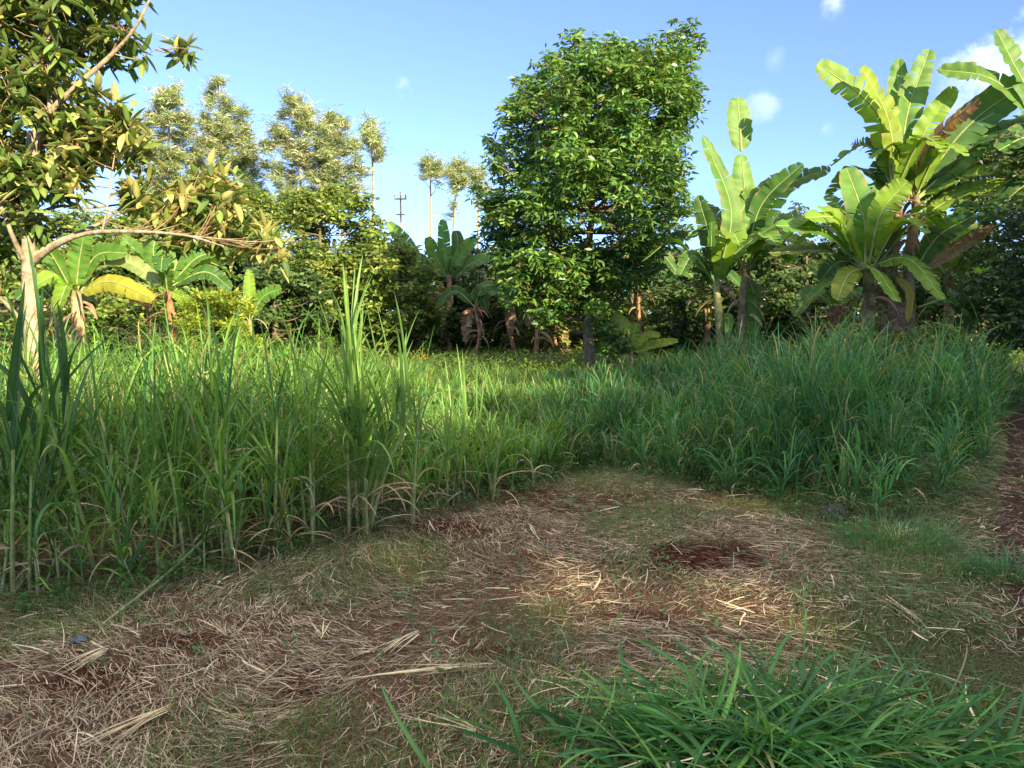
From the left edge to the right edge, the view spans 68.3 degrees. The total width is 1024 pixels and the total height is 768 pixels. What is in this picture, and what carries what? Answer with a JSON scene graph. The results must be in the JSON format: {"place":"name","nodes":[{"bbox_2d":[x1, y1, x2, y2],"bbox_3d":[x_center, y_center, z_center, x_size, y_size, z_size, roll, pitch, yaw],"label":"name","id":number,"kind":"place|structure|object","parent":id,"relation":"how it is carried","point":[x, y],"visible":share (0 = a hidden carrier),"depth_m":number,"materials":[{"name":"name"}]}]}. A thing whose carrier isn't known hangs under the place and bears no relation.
{"place":"outdoors","nodes":[
{"label":"outdoors","id":0,"kind":"place"},
{"bbox_2d":[409,348,427,363],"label":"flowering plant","id":1,"kind":"object","parent":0,"point":[419,356],"visible":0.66,"depth_m":17.05,"materials":[{"name":"green plant"}]},
{"bbox_2d":[0,318,1023,767],"bbox_3d":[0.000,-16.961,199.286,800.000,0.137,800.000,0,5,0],"label":"ground","id":2,"kind":"structure","parent":0,"point":[1010,670],"depth_m":3.93,"materials":[{"name":"brown plant"}]},
{"bbox_2d":[0,249,72,357],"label":"broadleaf tree","id":3,"kind":"object","parent":2,"relation":"on","point":[15,284],"visible":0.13,"depth_m":19.77,"materials":[{"name":"green plant"}]},
{"bbox_2d":[16,626,85,638],"bbox_3d":[-2.256,1.236,3.741,0.380,0.038,0.091,-2,6,-17],"label":"dry leaf bundle","id":4,"kind":"object","parent":2,"relation":"on","point":[44,631],"visible":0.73,"depth_m":3.73,"materials":[{"name":"beige plant"}]},
{"bbox_2d":[13,280,94,361],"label":"banana plant","id":5,"kind":"object","parent":2,"relation":"on","point":[47,292],"visible":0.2,"depth_m":17.66,"materials":[{"name":"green plant"}]},
{"bbox_2d":[0,234,130,579],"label":"elephant grass clump","id":6,"kind":"object","parent":2,"relation":"on","point":[14,382],"visible":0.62,"depth_m":4.45,"materials":[{"name":"green plant"}]},
{"bbox_2d":[0,345,133,599],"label":"elephant grass clump","id":7,"kind":"object","parent":2,"relation":"on","point":[3,545],"visible":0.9,"depth_m":4.29,"materials":[{"name":"green plant"}]},
{"bbox_2d":[0,203,155,341],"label":"broadleaf tree","id":8,"kind":"object","parent":2,"relation":"on","point":[70,224],"visible":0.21,"depth_m":25.36,"materials":[{"name":"green plant"}]},
{"bbox_2d":[12,223,155,356],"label":"banana plant","id":9,"kind":"object","parent":2,"relation":"on","point":[79,273],"visible":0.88,"depth_m":15.66,"materials":[{"name":"green plant"}]},
{"bbox_2d":[34,292,145,578],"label":"elephant grass clump","id":10,"kind":"object","parent":2,"relation":"on","point":[65,460],"visible":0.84,"depth_m":4.40,"materials":[{"name":"green plant"}]},
{"bbox_2d":[0,286,199,565],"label":"elephant grass clump","id":11,"kind":"object","parent":2,"relation":"on","point":[141,521],"visible":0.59,"depth_m":4.63,"materials":[{"name":"green plant"}]},
{"bbox_2d":[0,247,254,351],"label":"undergrowth","id":12,"kind":"object","parent":2,"relation":"on","point":[239,266],"visible":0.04,"depth_m":25.98,"materials":[{"name":"green plant"}]},
{"bbox_2d":[69,277,195,353],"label":"broadleaf tree","id":13,"kind":"object","parent":2,"relation":"on","point":[112,308],"visible":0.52,"depth_m":21.54,"materials":[{"name":"green plant"}]},
{"bbox_2d":[120,310,166,356],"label":"bush","id":14,"kind":"object","parent":2,"relation":"on","point":[150,326],"visible":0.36,"depth_m":16.95,"materials":[{"name":"green plant"}]},
{"bbox_2d":[0,0,297,408],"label":"loquat tree","id":15,"kind":"object","parent":2,"relation":"on","point":[86,136],"visible":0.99,"depth_m":6.74,"materials":[{"name":"green plant"}]},
{"bbox_2d":[113,76,206,229],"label":"feathery tree","id":16,"kind":"object","parent":2,"relation":"on","point":[166,99],"visible":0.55,"depth_m":40.32,"materials":[{"name":"green plant"}]},
{"bbox_2d":[95,226,238,356],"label":"banana plant","id":17,"kind":"object","parent":2,"relation":"on","point":[166,272],"visible":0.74,"depth_m":16.36,"materials":[{"name":"green plant"}]},
{"bbox_2d":[101,514,249,624],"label":"fallen grass stalk","id":18,"kind":"object","parent":2,"relation":"on","point":[191,551],"visible":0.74,"depth_m":4.34,"materials":[{"name":"plant"}]},
{"bbox_2d":[84,336,267,566],"bbox_3d":[-2.038,0.438,4.761,1.165,1.529,0.752,-3,6,-31],"label":"elephant grass clump","id":19,"kind":"object","parent":2,"relation":"on","point":[176,497],"visible":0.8,"depth_m":4.69,"materials":[{"name":"green plant"}]},
{"bbox_2d":[150,213,263,341],"bbox_3d":[-11.794,-3.824,29.900,5.618,5.939,3.902,0,5,0],"label":"broadleaf tree","id":20,"kind":"object","parent":2,"relation":"on","point":[241,228],"visible":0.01,"depth_m":29.83,"materials":[{"name":"green plant"}]},
{"bbox_2d":[137,184,284,247],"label":"broadleaf tree","id":21,"kind":"object","parent":2,"relation":"on","point":[258,200],"visible":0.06,"depth_m":33.11,"materials":[{"name":"green plant"}]},
{"bbox_2d":[170,287,268,365],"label":"bush","id":22,"kind":"object","parent":2,"relation":"on","point":[228,304],"visible":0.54,"depth_m":15.29,"materials":[{"name":"green plant"}]},
{"bbox_2d":[149,275,308,573],"bbox_3d":[-1.716,0.281,4.665,0.932,1.897,1.170,-2,6,-18],"label":"elephant grass clump","id":23,"kind":"object","parent":2,"relation":"on","point":[224,486],"visible":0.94,"depth_m":4.71,"materials":[{"name":"green plant"}]},
{"bbox_2d":[185,73,287,235],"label":"feathery tree","id":24,"kind":"object","parent":2,"relation":"on","point":[222,131],"visible":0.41,"depth_m":41.11,"materials":[{"name":"green plant"}]},
{"bbox_2d":[208,269,281,333],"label":"banana plant","id":25,"kind":"object","parent":2,"relation":"on","point":[249,289],"visible":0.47,"depth_m":16.84,"materials":[{"name":"green plant"}]},
{"bbox_2d":[237,253,336,359],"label":"broadleaf tree","id":26,"kind":"object","parent":2,"relation":"on","point":[304,281],"visible":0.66,"depth_m":21.60,"materials":[{"name":"green plant"}]},
{"bbox_2d":[187,298,399,559],"bbox_3d":[-1.490,0.287,5.141,1.423,1.778,0.978,-2,6,-23],"label":"elephant grass clump","id":27,"kind":"object","parent":2,"relation":"on","point":[277,435],"visible":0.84,"depth_m":5.02,"materials":[{"name":"green plant"}]},
{"bbox_2d":[255,82,348,248],"bbox_3d":[-11.004,-8.654,39.430,5.363,13.278,4.226,0,5,0],"label":"feathery tree","id":28,"kind":"object","parent":2,"relation":"on","point":[298,155],"visible":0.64,"depth_m":38.45,"materials":[{"name":"green plant"}]},
{"bbox_2d":[210,300,397,550],"bbox_3d":[-1.460,0.276,5.262,1.134,1.719,1.219,4,6,33],"label":"elephant grass clump","id":29,"kind":"object","parent":2,"relation":"on","point":[298,457],"visible":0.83,"depth_m":5.25,"materials":[{"name":"green plant"}]},
{"bbox_2d":[303,616,334,637],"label":"dry leaf bundle","id":30,"kind":"object","parent":2,"relation":"on","point":[314,626],"visible":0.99,"depth_m":3.80,"materials":[{"name":"beige plant"}]},
{"bbox_2d":[262,178,387,352],"bbox_3d":[-5.991,-3.502,23.660,4.176,5.946,4.500,0,5,0],"label":"broadleaf tree","id":31,"kind":"object","parent":2,"relation":"on","point":[310,210],"visible":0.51,"depth_m":23.16,"materials":[{"name":"green plant"}]},
{"bbox_2d":[302,104,384,251],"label":"feathery tree","id":32,"kind":"object","parent":2,"relation":"on","point":[338,123],"visible":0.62,"depth_m":39.30,"materials":[{"name":"green plant"}]},
{"bbox_2d":[262,256,446,535],"bbox_3d":[-1.141,0.089,5.492,1.350,2.069,1.316,0,5,0],"label":"elephant grass clump","id":33,"kind":"object","parent":2,"relation":"on","point":[349,347],"visible":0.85,"depth_m":5.43,"materials":[{"name":"green plant"}]},
{"bbox_2d":[355,109,393,228],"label":"feathery tree","id":34,"kind":"object","parent":2,"relation":"on","point":[372,137],"visible":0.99,"depth_m":40.32,"materials":[{"name":"green plant"}]},
{"bbox_2d":[280,293,469,538],"bbox_3d":[-1.002,0.234,5.428,1.332,1.781,1.190,-3,6,-33],"label":"elephant grass clump","id":35,"kind":"object","parent":2,"relation":"on","point":[402,386],"visible":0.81,"depth_m":5.45,"materials":[{"name":"green plant"}]},
{"bbox_2d":[334,630,421,665],"bbox_3d":[-0.597,1.272,3.611,0.140,0.027,0.510,5,7,40],"label":"dry leaf bundle","id":36,"kind":"object","parent":2,"relation":"on","point":[400,638],"visible":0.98,"depth_m":3.69,"materials":[{"name":"beige plant"}]},
{"bbox_2d":[350,229,449,357],"bbox_3d":[-3.477,-2.585,22.792,3.034,4.279,3.186,-4,7,-35],"label":"broadleaf tree","id":37,"kind":"object","parent":2,"relation":"on","point":[403,284],"visible":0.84,"depth_m":22.37,"materials":[{"name":"green plant"}]},
{"bbox_2d":[394,192,406,227],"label":"utility pole","id":38,"kind":"object","parent":2,"relation":"on","point":[400,199],"visible":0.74,"depth_m":53.93,"materials":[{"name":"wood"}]},
{"bbox_2d":[386,221,432,355],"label":"banana plant","id":39,"kind":"object","parent":2,"relation":"on","point":[394,229],"visible":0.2,"depth_m":23.66,"materials":[{"name":"green plant"}]},
{"bbox_2d":[352,324,470,525],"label":"elephant grass clump","id":40,"kind":"object","parent":2,"relation":"on","point":[414,477],"visible":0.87,"depth_m":5.66,"materials":[{"name":"green plant"}]},
{"bbox_2d":[336,662,495,681],"bbox_3d":[-0.427,1.281,3.350,0.724,0.060,0.153,-1,5,-6],"label":"dry leaf bundle","id":41,"kind":"object","parent":2,"relation":"on","point":[434,669],"visible":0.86,"depth_m":3.36,"materials":[{"name":"beige plant"}]},
{"bbox_2d":[413,148,451,236],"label":"feathery tree","id":42,"kind":"object","parent":2,"relation":"on","point":[427,164],"visible":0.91,"depth_m":48.14,"materials":[{"name":"green plant"}]},
{"bbox_2d":[399,708,482,731],"bbox_3d":[-0.265,1.298,2.938,0.360,0.026,0.135,2,6,20],"label":"dry leaf bundle","id":43,"kind":"object","parent":2,"relation":"on","point":[469,729],"visible":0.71,"depth_m":2.89,"materials":[{"name":"beige plant"}]},
{"bbox_2d":[430,151,477,230],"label":"feathery tree","id":44,"kind":"object","parent":2,"relation":"on","point":[457,178],"visible":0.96,"depth_m":48.18,"materials":[{"name":"green plant"}]},
{"bbox_2d":[410,349,501,506],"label":"elephant grass clump","id":45,"kind":"object","parent":2,"relation":"on","point":[447,429],"visible":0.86,"depth_m":6.22,"materials":[{"name":"green plant"}]},
{"bbox_2d":[424,219,497,356],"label":"banana plant","id":46,"kind":"object","parent":2,"relation":"on","point":[457,251],"visible":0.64,"depth_m":24.18,"materials":[{"name":"green plant"}]},
{"bbox_2d":[436,285,513,360],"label":"banana plant","id":47,"kind":"object","parent":2,"relation":"on","point":[482,296],"visible":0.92,"depth_m":21.87,"materials":[{"name":"green plant"}]},
{"bbox_2d":[431,248,520,358],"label":"broadleaf tree","id":48,"kind":"object","parent":2,"relation":"on","point":[464,280],"visible":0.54,"depth_m":24.39,"materials":[{"name":"green plant"}]},
{"bbox_2d":[255,243,704,358],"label":"undergrowth","id":49,"kind":"object","parent":2,"relation":"on","point":[676,254],"visible":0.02,"depth_m":26.09,"materials":[{"name":"green plant"}]},
{"bbox_2d":[466,161,494,248],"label":"feathery tree","id":50,"kind":"object","parent":2,"relation":"on","point":[479,178],"visible":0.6,"depth_m":48.53,"materials":[{"name":"green plant"}]},
{"bbox_2d":[443,358,546,507],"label":"elephant grass clump","id":51,"kind":"object","parent":2,"relation":"on","point":[492,490],"visible":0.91,"depth_m":6.31,"materials":[{"name":"green plant"}]},
{"bbox_2d":[470,281,534,358],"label":"banana plant","id":52,"kind":"object","parent":2,"relation":"on","point":[510,319],"visible":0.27,"depth_m":22.72,"materials":[{"name":"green plant"}]},
{"bbox_2d":[0,282,1023,595],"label":"tall grass","id":53,"kind":"structure","parent":2,"relation":"on","point":[738,390],"depth_m":7.17,"materials":[{"name":"green plant"}]},
{"bbox_2d":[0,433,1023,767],"bbox_3d":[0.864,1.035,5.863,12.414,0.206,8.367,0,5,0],"label":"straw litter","id":54,"kind":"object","parent":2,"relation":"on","point":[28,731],"visible":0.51,"depth_m":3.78,"materials":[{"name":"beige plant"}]},
{"bbox_2d":[68,635,86,641],"bbox_3d":[-2.074,1.219,3.609,0.085,0.013,0.050,5,16,-12],"label":"stone","id":55,"kind":"object","parent":54,"relation":"on","point":[81,638],"visible":1,"depth_m":3.61,"materials":[{"name":"stone"}]},
{"bbox_2d":[51,645,107,674],"bbox_3d":[-1.937,1.242,3.384,0.127,0.022,0.307,0,5,0],"label":"dry leaf bundle","id":56,"kind":"object","parent":54,"relation":"on","point":[96,654],"visible":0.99,"depth_m":3.42,"materials":[{"name":"beige plant"}]},
{"bbox_2d":[71,704,170,756],"bbox_3d":[-1.444,1.305,2.856,0.159,0.043,0.404,4,6,34],"label":"dry leaf bundle","id":57,"kind":"object","parent":54,"relation":"on","point":[150,714],"visible":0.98,"depth_m":2.88,"materials":[{"name":"beige plant"}]},
{"bbox_2d":[196,616,250,635],"bbox_3d":[-1.475,1.219,3.877,0.278,0.018,0.346,0,5,0],"label":"dry leaf bundle","id":58,"kind":"object","parent":54,"relation":"on","point":[221,631],"visible":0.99,"depth_m":3.77,"materials":[{"name":"beige plant"}]},
{"bbox_2d":[0,441,1023,673],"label":"broad weeds","id":59,"kind":"object","parent":2,"relation":"on","point":[21,594],"visible":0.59,"depth_m":4.84,"materials":[{"name":"green plant"}]},
{"bbox_2d":[0,371,1023,598],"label":"grass","id":60,"kind":"structure","parent":2,"relation":"on","point":[197,536],"depth_m":5.66,"materials":[{"name":"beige plant"}]},
{"bbox_2d":[1,343,1023,380],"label":"yellow green weeds","id":61,"kind":"object","parent":2,"relation":"on","point":[560,355],"visible":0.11,"depth_m":19.19,"materials":[{"name":"green plant"}]},
{"bbox_2d":[497,271,554,359],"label":"banana plant","id":62,"kind":"object","parent":2,"relation":"on","point":[537,337],"visible":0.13,"depth_m":22.41,"materials":[{"name":"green plant"}]},
{"bbox_2d":[516,310,594,358],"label":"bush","id":63,"kind":"object","parent":2,"relation":"on","point":[521,320],"visible":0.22,"depth_m":23.45,"materials":[{"name":"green plant"}]},
{"bbox_2d":[496,278,653,357],"bbox_3d":[1.998,-2.115,23.872,5.208,3.141,3.073,-2,6,-17],"label":"broadleaf tree","id":64,"kind":"object","parent":2,"relation":"on","point":[575,339],"visible":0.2,"depth_m":23.68,"materials":[{"name":"green plant"}]},
{"bbox_2d":[464,17,710,373],"bbox_3d":[1.853,-4.232,17.516,5.946,8.552,5.469,0,5,0],"label":"avocado tree","id":65,"kind":"object","parent":2,"relation":"on","point":[619,137],"visible":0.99,"depth_m":16.57,"materials":[{"name":"green plant"}]},
{"bbox_2d":[588,318,635,370],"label":"bush","id":66,"kind":"object","parent":2,"relation":"on","point":[608,329],"visible":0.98,"depth_m":16.66,"materials":[{"name":"green plant"}]},
{"bbox_2d":[611,311,677,371],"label":"banana plant","id":67,"kind":"object","parent":2,"relation":"on","point":[641,342],"visible":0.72,"depth_m":17.01,"materials":[{"name":"green plant"}]},
{"bbox_2d":[629,248,677,358],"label":"banana plant","id":68,"kind":"object","parent":2,"relation":"on","point":[669,260],"visible":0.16,"depth_m":21.32,"materials":[{"name":"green plant"}]},
{"bbox_2d":[606,535,792,580],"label":"soil clods","id":69,"kind":"object","parent":2,"relation":"on","point":[707,559],"visible":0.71,"depth_m":5.04,"materials":[{"name":"brown soil"}]},
{"bbox_2d":[381,606,1023,767],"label":"grass heap","id":70,"kind":"object","parent":2,"relation":"on","point":[841,728],"depth_m":2.70,"materials":[{"name":"green plant"}]},
{"bbox_2d":[641,248,763,359],"bbox_3d":[5.559,-2.146,21.851,3.884,3.581,3.126,0,5,0],"label":"broadleaf tree","id":71,"kind":"object","parent":2,"relation":"on","point":[669,325],"visible":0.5,"depth_m":21.39,"materials":[{"name":"green plant"}]},
{"bbox_2d":[665,267,740,354],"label":"banana plant","id":72,"kind":"object","parent":2,"relation":"on","point":[693,276],"visible":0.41,"depth_m":21.36,"materials":[{"name":"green plant"}]},
{"bbox_2d":[643,136,793,357],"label":"banana plant","id":73,"kind":"object","parent":2,"relation":"on","point":[725,249],"visible":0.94,"depth_m":13.79,"materials":[{"name":"green plant"}]},
{"bbox_2d":[709,489,769,510],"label":"grass tuft","id":74,"kind":"object","parent":2,"relation":"on","point":[738,502],"visible":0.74,"depth_m":6.28,"materials":[{"name":"plant"}]},
{"bbox_2d":[686,97,830,365],"bbox_3d":[4.569,-2.494,14.060,2.592,5.669,1.759,0,5,0],"label":"banana plant","id":75,"kind":"object","parent":2,"relation":"on","point":[767,200],"visible":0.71,"depth_m":14.05,"materials":[{"name":"green plant"}]},
{"bbox_2d":[755,269,815,348],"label":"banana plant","id":76,"kind":"object","parent":2,"relation":"on","point":[763,280],"visible":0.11,"depth_m":21.23,"materials":[{"name":"green plant"}]},
{"bbox_2d":[745,239,853,350],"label":"broadleaf tree","id":77,"kind":"object","parent":2,"relation":"on","point":[790,276],"visible":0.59,"depth_m":20.67,"materials":[{"name":"green plant"}]},
{"bbox_2d":[576,242,1023,356],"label":"undergrowth","id":78,"kind":"object","parent":2,"relation":"on","point":[857,305],"visible":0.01,"depth_m":26.39,"materials":[{"name":"green plant"}]},
{"bbox_2d":[772,201,840,255],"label":"broadleaf tree","id":79,"kind":"object","parent":2,"relation":"on","point":[834,244],"visible":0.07,"depth_m":31.65,"materials":[{"name":"green plant"}]},
{"bbox_2d":[791,283,862,348],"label":"banana plant","id":80,"kind":"object","parent":2,"relation":"on","point":[803,305],"visible":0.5,"depth_m":16.79,"materials":[{"name":"green plant"}]},
{"bbox_2d":[818,503,847,521],"bbox_3d":[2.550,1.030,6.002,0.246,0.159,0.169,0,5,0],"label":"rock","id":81,"kind":"object","parent":2,"relation":"on","point":[831,507],"visible":0.56,"depth_m":5.95,"materials":[{"name":"stone"}]},
{"bbox_2d":[808,443,872,526],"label":"elephant grass clump","id":82,"kind":"object","parent":2,"relation":"on","point":[852,496],"visible":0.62,"depth_m":6.14,"materials":[{"name":"green plant"}]},
{"bbox_2d":[772,333,939,494],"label":"elephant grass clump","id":83,"kind":"object","parent":2,"relation":"on","point":[870,408],"visible":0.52,"depth_m":6.86,"materials":[{"name":"green plant"}]},
{"bbox_2d":[768,166,973,354],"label":"banana plant","id":84,"kind":"object","parent":2,"relation":"on","point":[866,236],"visible":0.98,"depth_m":12.34,"materials":[{"name":"green plant"}]},
{"bbox_2d":[815,59,949,348],"bbox_3d":[6.315,-2.519,12.982,2.142,5.908,2.031,4,6,34],"label":"banana plant","id":85,"kind":"object","parent":2,"relation":"on","point":[876,106],"visible":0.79,"depth_m":12.65,"materials":[{"name":"green plant"}]},
{"bbox_2d":[800,492,992,559],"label":"grass tuft","id":86,"kind":"object","parent":2,"relation":"on","point":[881,539],"visible":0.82,"depth_m":5.28,"materials":[{"name":"green plant"}]},
{"bbox_2d":[875,521,920,538],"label":"grass tuft","id":87,"kind":"object","parent":2,"relation":"on","point":[898,531],"visible":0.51,"depth_m":5.46,"materials":[{"name":"green plant"}]},
{"bbox_2d":[816,320,985,365],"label":"bush","id":88,"kind":"object","parent":2,"relation":"on","point":[922,327],"visible":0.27,"depth_m":12.01,"materials":[{"name":"green plant"}]},
{"bbox_2d":[884,595,931,635],"bbox_3d":[2.042,1.179,3.885,0.078,0.033,0.501,0,5,-4],"label":"dry leaf bundle","id":89,"kind":"object","parent":2,"relation":"on","point":[905,609],"visible":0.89,"depth_m":3.92,"materials":[{"name":"beige plant"}]},
{"bbox_2d":[829,49,1023,349],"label":"banana plant","id":90,"kind":"object","parent":2,"relation":"on","point":[990,106],"visible":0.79,"depth_m":12.79,"materials":[{"name":"green plant"}]},
{"bbox_2d":[875,230,1011,351],"bbox_3d":[10.377,-2.087,18.793,4.251,4.035,3.124,-4,7,-38],"label":"broadleaf tree","id":91,"kind":"object","parent":2,"relation":"on","point":[921,294],"visible":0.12,"depth_m":18.24,"materials":[{"name":"green plant"}]},
{"bbox_2d":[898,206,1001,345],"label":"banana plant","id":92,"kind":"object","parent":2,"relation":"on","point":[940,271],"visible":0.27,"depth_m":15.78,"materials":[{"name":"green plant"}]},
{"bbox_2d":[932,280,1007,352],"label":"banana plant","id":93,"kind":"object","parent":2,"relation":"on","point":[937,308],"visible":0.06,"depth_m":18.43,"materials":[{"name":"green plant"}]},
{"bbox_2d":[933,534,1023,584],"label":"grass tuft","id":94,"kind":"object","parent":2,"relation":"on","point":[1005,560],"visible":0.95,"depth_m":4.63,"materials":[{"name":"green plant"}]},
{"bbox_2d":[936,115,1023,357],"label":"broadleaf tree","id":95,"kind":"object","parent":2,"relation":"on","point":[1011,298],"visible":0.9,"depth_m":12.58,"materials":[{"name":"green plant"}]},
{"bbox_2d":[937,28,1023,225],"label":"banana plant","id":96,"kind":"object","parent":2,"relation":"on","point":[1010,88],"visible":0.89,"depth_m":12.23,"materials":[{"name":"green plant"}]},
{"bbox_2d":[950,147,1022,338],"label":"broadleaf tree","id":97,"kind":"object","parent":2,"relation":"on","point":[984,160],"visible":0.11,"depth_m":22.66,"materials":[{"name":"green plant"}]},
{"bbox_2d":[0,435,1023,767],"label":"short grass","id":98,"kind":"structure","parent":0,"point":[494,665],"depth_m":4.02,"materials":[{"name":"plant"}]},
{"bbox_2d":[0,0,1023,313],"label":"sky","id":99,"kind":"structure","parent":0,"point":[436,72],"materials":[{"name":"blue"}]},
{"bbox_2d":[2,341,1023,408],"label":"meadow grass","id":100,"kind":"structure","parent":0,"point":[624,355],"depth_m":18.80,"materials":[{"name":"green plant"}]},
{"bbox_2d":[989,409,1023,638],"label":"path","id":101,"kind":"structure","parent":0,"point":[1015,512],"depth_m":6.30,"materials":[{"name":"soil"}]}
]}

